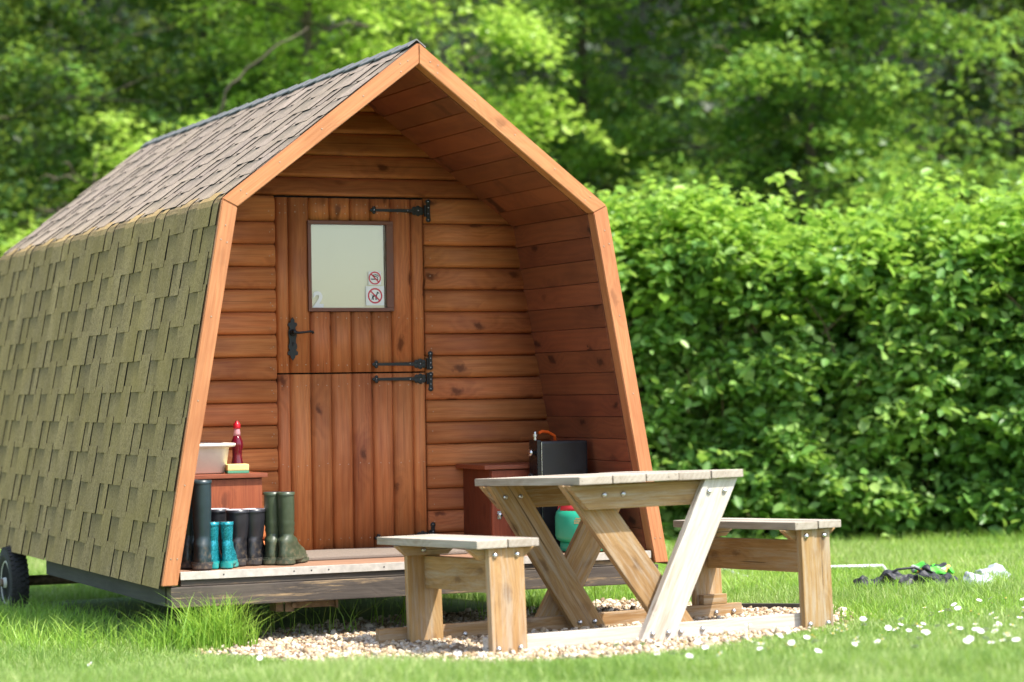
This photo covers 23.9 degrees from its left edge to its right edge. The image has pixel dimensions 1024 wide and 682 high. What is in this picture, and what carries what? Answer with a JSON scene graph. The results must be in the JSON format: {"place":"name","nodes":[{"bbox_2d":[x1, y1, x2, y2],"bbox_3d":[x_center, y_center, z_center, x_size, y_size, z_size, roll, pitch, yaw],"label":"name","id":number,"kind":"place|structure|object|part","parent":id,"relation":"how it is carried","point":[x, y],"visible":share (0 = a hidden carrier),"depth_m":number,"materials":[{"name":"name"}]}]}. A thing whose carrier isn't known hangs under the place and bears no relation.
{"place":"outdoors","nodes":[
{"label":"outdoors","id":0,"kind":"place"},
{"bbox_2d":[231,421,242,463],"bbox_3d":[-1.278,0.489,11.242,0.058,0.240,0.058,0,-1,-24],"label":"soap bottle","id":1,"kind":"object","parent":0,"point":[237,451],"visible":0.81,"depth_m":11.22,"materials":[{"name":"red plastic"}]},
{"bbox_2d":[26,556,536,639],"bbox_3d":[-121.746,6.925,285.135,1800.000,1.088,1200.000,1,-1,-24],"label":"ground","id":2,"kind":"structure","parent":0,"point":[299,617],"depth_m":12.99,"materials":[{"name":"green plant"}]},
{"bbox_2d":[0,110,211,256],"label":"tree","id":3,"kind":"object","parent":2,"relation":"on","point":[13,241],"visible":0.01,"depth_m":24.59,"materials":[{"name":"green plant"}]},
{"bbox_2d":[0,0,294,257],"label":"tree","id":4,"kind":"object","parent":2,"relation":"on","point":[16,199],"visible":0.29,"depth_m":26.66,"materials":[{"name":"green plant"}]},
{"bbox_2d":[0,0,576,250],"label":"tree","id":5,"kind":"object","parent":2,"relation":"on","point":[78,154],"visible":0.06,"depth_m":30.29,"materials":[{"name":"green plant"}]},
{"bbox_2d":[0,39,667,611],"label":"camping pod","id":6,"kind":"object","parent":2,"relation":"on","point":[368,301],"visible":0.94,"depth_m":11.65,"materials":[{"name":"brown wood"}]},
{"bbox_2d":[180,479,197,568],"bbox_3d":[-1.424,0.806,10.730,0.105,0.387,0.274,-1,-1,3],"label":"wellington boot","id":7,"kind":"object","parent":6,"relation":"on","point":[187,558],"visible":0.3,"depth_m":10.61,"materials":[{"name":"black rubber"}]},
{"bbox_2d":[191,480,212,569],"bbox_3d":[-1.358,0.803,10.637,0.105,0.387,0.274,-1,-1,-3],"label":"wellington boot","id":8,"kind":"object","parent":6,"relation":"on","point":[201,507],"visible":0.9,"depth_m":10.53,"materials":[{"name":"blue rubber"}]},
{"bbox_2d":[211,522,221,568],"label":"wellington boot","id":9,"kind":"object","parent":6,"relation":"on","point":[216,556],"visible":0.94,"depth_m":10.57,"materials":[{"name":"teal rubber"}]},
{"bbox_2d":[211,508,228,553],"bbox_3d":[-1.330,0.878,10.927,0.108,0.247,0.248,-1,-1,-6],"label":"wellington boot","id":10,"kind":"object","parent":6,"relation":"on","point":[218,515],"visible":0.2,"depth_m":10.82,"materials":[{"name":"black rubber"}]},
{"bbox_2d":[220,521,238,567],"bbox_3d":[-1.246,0.894,10.646,0.064,0.202,0.152,-1,-1,6],"label":"wellington boot","id":11,"kind":"object","parent":6,"relation":"on","point":[229,558],"visible":1,"depth_m":10.58,"materials":[{"name":"teal rubber"}]},
{"bbox_2d":[194,471,267,508],"bbox_3d":[-1.409,0.811,11.157,0.478,0.401,0.363,0,-1,-24],"label":"cabinet","id":12,"kind":"object","parent":6,"relation":"on","point":[237,491],"visible":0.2,"depth_m":11.05,"materials":[{"name":"brown wood"}]},
{"bbox_2d":[195,442,235,473],"bbox_3d":[-1.473,0.541,11.132,0.352,0.139,0.322,0,-1,-24],"label":"washing up bowl","id":13,"kind":"object","parent":12,"relation":"on","point":[212,457],"visible":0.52,"depth_m":11.04,"materials":[{"name":"beige plastic"}]},
{"bbox_3d":[-1.346,0.814,11.004,0.442,0.363,0.032,0,-1,-24],"label":"door","id":14,"kind":"part","parent":12,"relation":"part of","materials":[{"name":"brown wood"}]},
{"bbox_2d":[225,464,248,473],"bbox_3d":[-1.261,0.585,11.088,0.100,0.042,0.066,-1,-1,-18],"label":"sponge","id":15,"kind":"object","parent":12,"relation":"on","point":[236,468],"visible":1,"depth_m":11.06,"materials":[{"name":"yellow plastic"}]},
{"bbox_2d":[225,509,248,565],"bbox_3d":[-1.210,0.874,10.822,0.108,0.247,0.248,-1,-1,9],"label":"wellington boot","id":16,"kind":"object","parent":6,"relation":"on","point":[239,518],"visible":0.73,"depth_m":10.72,"materials":[{"name":"black rubber"}]},
{"bbox_2d":[241,508,264,564],"bbox_3d":[-1.146,0.874,10.866,0.108,0.247,0.248,-1,-1,7],"label":"wellington boot","id":17,"kind":"object","parent":6,"relation":"on","point":[256,548],"visible":0.93,"depth_m":10.76,"materials":[{"name":"black rubber"}]},
{"bbox_2d":[263,492,279,563],"bbox_3d":[-1.070,0.837,10.898,0.100,0.320,0.274,-1,-1,1],"label":"wellington boot","id":18,"kind":"object","parent":6,"relation":"on","point":[271,529],"visible":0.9,"depth_m":10.79,"materials":[{"name":"green rubber"}]},
{"bbox_2d":[276,491,308,564],"bbox_3d":[-0.991,0.835,10.874,0.101,0.320,0.274,-1,-1,14],"label":"wellington boot","id":19,"kind":"object","parent":6,"relation":"on","point":[292,550],"visible":1,"depth_m":10.77,"materials":[{"name":"green rubber"}]},
{"bbox_2d":[274,197,432,372],"bbox_3d":[-0.754,-0.271,11.673,0.793,0.842,0.092,0,-1,-24],"label":"upper door","id":20,"kind":"structure","parent":6,"relation":"in","point":[349,294],"depth_m":11.69,"materials":[{"name":"brown wood"}]},
{"bbox_2d":[276,372,434,549],"bbox_3d":[-0.748,0.581,11.671,0.793,0.855,0.046,0,-1,-24],"label":"lower door","id":21,"kind":"structure","parent":6,"relation":"in","point":[351,448],"depth_m":11.66,"materials":[{"name":"brown wood"}]},
{"bbox_2d":[306,547,467,560],"bbox_3d":[-0.669,0.997,11.393,0.800,0.014,0.500,0,-1,-24],"label":"doormat","id":22,"kind":"object","parent":6,"relation":"on","point":[350,553],"visible":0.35,"depth_m":11.27,"materials":[{"name":"beige fabric"}]},
{"bbox_2d":[456,462,529,536],"bbox_3d":[0.032,0.800,11.794,0.510,0.405,0.363,0,-1,-24],"label":"cabinet","id":23,"kind":"object","parent":6,"relation":"on","point":[483,515],"visible":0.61,"depth_m":11.65,"materials":[{"name":"brown wood"}]},
{"bbox_3d":[0.113,0.802,11.648,0.452,0.367,0.032,0,-1,-24],"label":"door","id":24,"kind":"part","parent":23,"relation":"part of","materials":[{"name":"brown wood"}]},
{"bbox_2d":[527,430,587,546],"bbox_3d":[0.208,0.709,11.612,0.296,0.568,0.125,0,-1,-24],"label":"camping stove","id":25,"kind":"object","parent":6,"relation":"on","point":[557,457],"visible":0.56,"depth_m":11.55,"materials":[{"name":"black metal"}]},
{"bbox_2d":[555,505,602,551],"bbox_3d":[0.337,0.840,11.377,0.270,0.289,0.271,-1,-1,-4],"label":"gas bottle","id":26,"kind":"object","parent":6,"relation":"on","point":[567,519],"visible":0.21,"depth_m":11.28,"materials":[{"name":"green paint"}]},
{"bbox_2d":[53,0,628,207],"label":"tree","id":27,"kind":"object","parent":2,"relation":"on","point":[524,38],"visible":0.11,"depth_m":25.16,"materials":[{"name":"green plant"}]},
{"bbox_2d":[0,0,1023,236],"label":"wood","id":28,"kind":"object","parent":2,"relation":"on","point":[138,18],"depth_m":43.41,"materials":[{"name":"green plant"}]},
{"bbox_2d":[151,0,956,274],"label":"tree","id":29,"kind":"object","parent":2,"relation":"on","point":[588,87],"visible":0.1,"depth_m":29.71,"materials":[{"name":"green plant"}]},
{"bbox_2d":[694,640,700,654],"bbox_3d":[0.660,1.103,8.590,0.026,0.084,0.026,-7,25,-7],"label":"daisy","id":30,"kind":"object","parent":2,"relation":"on","point":[697,642],"visible":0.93,"depth_m":8.58,"materials":[{"name":"white plant"}]},
{"bbox_2d":[442,0,1023,259],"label":"tree","id":31,"kind":"object","parent":2,"relation":"on","point":[891,147],"visible":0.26,"depth_m":26.23,"materials":[{"name":"green plant"}]},
{"bbox_2d":[553,159,1023,546],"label":"hedge","id":32,"kind":"object","parent":2,"relation":"on","point":[854,377],"visible":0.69,"depth_m":17.47,"materials":[{"name":"green plant"}]},
{"bbox_2d":[722,564,885,575],"bbox_3d":[1.745,1.302,13.516,0.846,0.064,1.469,0,-1,-8],"label":"white frame","id":33,"kind":"object","parent":2,"relation":"on","point":[873,565],"visible":0.19,"depth_m":13.87,"materials":[{"name":"plastic"}]},
{"bbox_2d":[644,0,1023,226],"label":"tree","id":34,"kind":"object","parent":2,"relation":"on","point":[1014,110],"visible":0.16,"depth_m":28.88,"materials":[{"name":"green plant"}]},
{"bbox_2d":[853,566,959,589],"bbox_3d":[1.981,1.204,12.185,0.559,0.141,0.230,0,-1,0],"label":"kit bag","id":35,"kind":"object","parent":2,"relation":"on","point":[893,574],"visible":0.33,"depth_m":12.12,"materials":[{"name":"black fabric"}]},
{"bbox_2d":[910,561,953,574],"bbox_3d":[2.125,1.145,12.210,0.218,0.061,0.146,0,-1,-1],"label":"patterned cloth","id":36,"kind":"object","parent":35,"relation":"on","point":[942,568],"visible":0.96,"depth_m":12.18,"materials":[{"name":"green fabric"}]},
{"bbox_2d":[961,571,992,582],"bbox_3d":[2.273,1.204,12.007,0.154,0.113,0.344,-1,-2,39],"label":"plastic bag","id":37,"kind":"object","parent":2,"relation":"on","point":[969,576],"visible":0.15,"depth_m":12.06,"materials":[{"name":"white plastic"}]},
{"bbox_2d":[974,563,1009,580],"bbox_3d":[2.488,1.207,12.488,0.228,0.123,0.168,1,-1,-24],"label":"plastic bag","id":38,"kind":"object","parent":2,"relation":"on","point":[997,567],"visible":0.17,"depth_m":12.46,"materials":[{"name":"white plastic"}]},
{"bbox_2d":[0,528,1023,681],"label":"lawn grass","id":39,"kind":"structure","parent":0,"point":[936,657],"depth_m":8.62,"materials":[{"name":"green plant"}]},
{"bbox_2d":[788,640,794,653],"bbox_3d":[0.975,1.076,8.403,0.026,0.082,0.026,-22,35,-15],"label":"daisy","id":40,"kind":"object","parent":39,"relation":"on","point":[791,642],"visible":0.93,"depth_m":8.38,"materials":[{"name":"white plant"}]},
{"bbox_2d":[967,636,973,647],"bbox_3d":[1.567,1.043,8.275,0.025,0.080,0.025,-13,40,-7],"label":"daisy","id":41,"kind":"object","parent":39,"relation":"on","point":[970,638],"visible":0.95,"depth_m":8.25,"materials":[{"name":"white plant"}]},
{"bbox_2d":[977,628,983,641],"bbox_3d":[1.643,1.053,8.524,0.027,0.086,0.027,16,31,12],"label":"daisy","id":42,"kind":"object","parent":39,"relation":"on","point":[979,630],"visible":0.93,"depth_m":8.51,"materials":[{"name":"white plant"}]},
{"bbox_2d":[0,526,1023,654],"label":"long grass","id":43,"kind":"structure","parent":0,"point":[217,627],"depth_m":10.86,"materials":[{"name":"green plant"}]},
{"bbox_2d":[196,597,866,664],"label":"gravel","id":44,"kind":"structure","parent":0,"point":[307,641],"depth_m":9.98,"materials":[{"name":"beige gravel"}]},
{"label":"gravel bed","id":45,"kind":"structure","parent":0,"visible":0},
{"bbox_2d":[376,469,840,652],"bbox_3d":[0.383,0.921,10.194,1.755,0.719,1.063,-1,-3,-25],"label":"picnic table","id":46,"kind":"object","parent":45,"relation":"on","point":[703,553],"visible":0.95,"depth_m":9.98,"materials":[{"name":"wood"}]},
{"bbox_2d":[742,603,799,608],"bbox_3d":[1.137,1.261,11.346,0.628,0.060,0.023,-4,-3,35],"label":"timber edging","id":47,"kind":"object","parent":45,"relation":"on","point":[769,605],"visible":0.04,"depth_m":11.28,"materials":[{"name":"wood"}]}
]}

